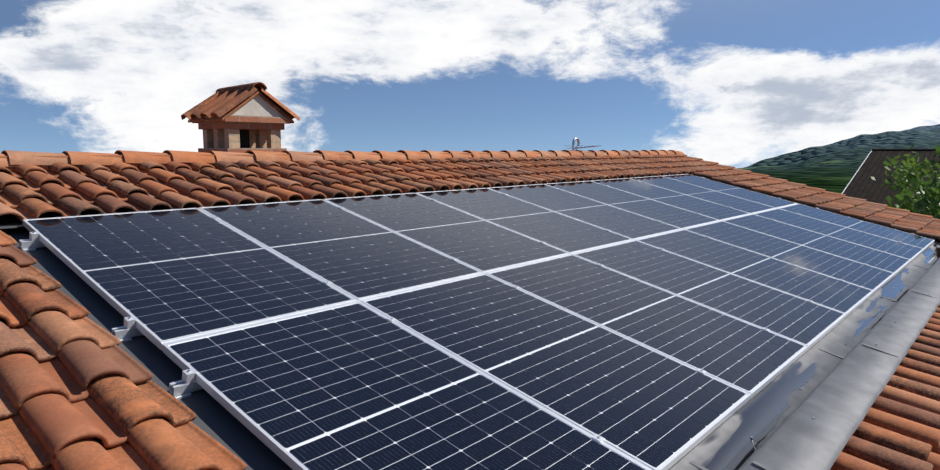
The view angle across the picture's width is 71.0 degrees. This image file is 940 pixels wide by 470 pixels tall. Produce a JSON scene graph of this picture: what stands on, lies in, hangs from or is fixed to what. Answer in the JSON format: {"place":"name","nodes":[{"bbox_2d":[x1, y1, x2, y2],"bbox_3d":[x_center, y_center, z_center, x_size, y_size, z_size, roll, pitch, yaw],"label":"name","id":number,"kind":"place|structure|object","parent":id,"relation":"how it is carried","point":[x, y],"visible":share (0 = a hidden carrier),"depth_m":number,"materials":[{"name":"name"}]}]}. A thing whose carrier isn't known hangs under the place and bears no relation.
{"place":"outdoors","nodes":[
{"label":"outdoors","id":0,"kind":"place"},
{"bbox_2d":[0,0,939,167],"label":"sky","id":1,"kind":"structure","parent":0,"point":[736,83],"materials":[{"name":"blue"}]},
{"bbox_2d":[736,124,939,193],"bbox_3d":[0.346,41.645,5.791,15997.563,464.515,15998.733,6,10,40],"label":"hill","id":2,"kind":"structure","parent":0,"point":[834,167],"depth_m":809.68,"materials":[{"name":"green plant"}]},
{"bbox_2d":[871,145,939,218],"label":"tree","id":3,"kind":"object","parent":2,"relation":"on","point":[926,198],"visible":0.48,"depth_m":16.09,"materials":[{"name":"green plant"}]},
{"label":"house walls","id":4,"kind":"structure","parent":2,"relation":"on"},
{"bbox_2d":[0,174,939,469],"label":"roof base","id":5,"kind":"object","parent":4,"relation":"on","point":[228,430],"depth_m":2.79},
{"bbox_2d":[181,82,299,152],"bbox_3d":[-2.413,-0.950,6.995,0.766,1.274,0.973,6,10,40],"label":"chimney","id":6,"kind":"object","parent":5,"relation":"on","point":[255,116],"visible":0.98,"depth_m":6.77,"materials":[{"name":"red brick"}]},
{"bbox_2d":[19,177,914,442],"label":"panel clamps","id":7,"kind":"object","parent":5,"relation":"on","point":[186,386],"visible":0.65,"depth_m":2.88,"materials":[{"name":"silver metal"}]},
{"bbox_2d":[23,174,934,469],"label":"solar panel frames","id":8,"kind":"structure","parent":7,"relation":"on","point":[267,440],"depth_m":3.59,"materials":[{"name":"silver metal"}]},
{"bbox_2d":[26,174,932,469],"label":"solar panel cells","id":9,"kind":"object","parent":8,"relation":"in","point":[354,386],"visible":1,"depth_m":3.68,"materials":[{"name":"blue glass"}]},
{"bbox_2d":[0,154,939,469],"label":"roof tiles","id":10,"kind":"object","parent":5,"relation":"on","point":[78,396],"visible":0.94,"depth_m":3.27,"materials":[{"name":"orange ceramic"}]},
{"bbox_2d":[0,150,683,171],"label":"roof ridge caps","id":11,"kind":"object","parent":10,"relation":"on","point":[10,160],"visible":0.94,"depth_m":6.17,"materials":[{"name":"orange ceramic"}]},
{"bbox_2d":[0,222,939,244],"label":"flashing sides","id":12,"kind":"object","parent":5,"relation":"on","point":[11,225],"depth_m":3.81,"materials":[{"name":"grey metal"}]},
{"bbox_2d":[668,243,939,469],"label":"flashing","id":13,"kind":"object","parent":5,"relation":"on","point":[835,397],"visible":0.85,"depth_m":3.43,"materials":[{"name":"silver metal"}]},
{"bbox_2d":[689,265,938,469],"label":"flashing seams","id":14,"kind":"object","parent":13,"relation":"attached to","point":[753,462],"visible":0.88,"depth_m":3.99,"materials":[{"name":"grey metal"}]},
{"bbox_2d":[750,256,929,438],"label":"rivets","id":15,"kind":"object","parent":13,"relation":"attached to","point":[846,344],"visible":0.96,"depth_m":4.41,"materials":[{"name":"grey metal"}]},
{"bbox_2d":[571,137,597,150],"bbox_3d":[1.998,-1.502,11.790,0.400,0.474,1.091,6,10,40],"label":"tv antenna","id":16,"kind":"object","parent":4,"relation":"on","point":[573,144],"visible":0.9,"depth_m":11.44,"materials":[{"name":"silver metal"}]},
{"bbox_2d":[680,154,939,221],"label":"roof edge tiles","id":17,"kind":"object","parent":4,"relation":"on","point":[824,190],"visible":0.29,"depth_m":11.77,"materials":[{"name":"orange ceramic"}]},
{"bbox_2d":[841,149,939,213],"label":"neighbour house","id":18,"kind":"structure","parent":0,"point":[862,184],"depth_m":23.01,"materials":[{"name":"tile"}]}
]}

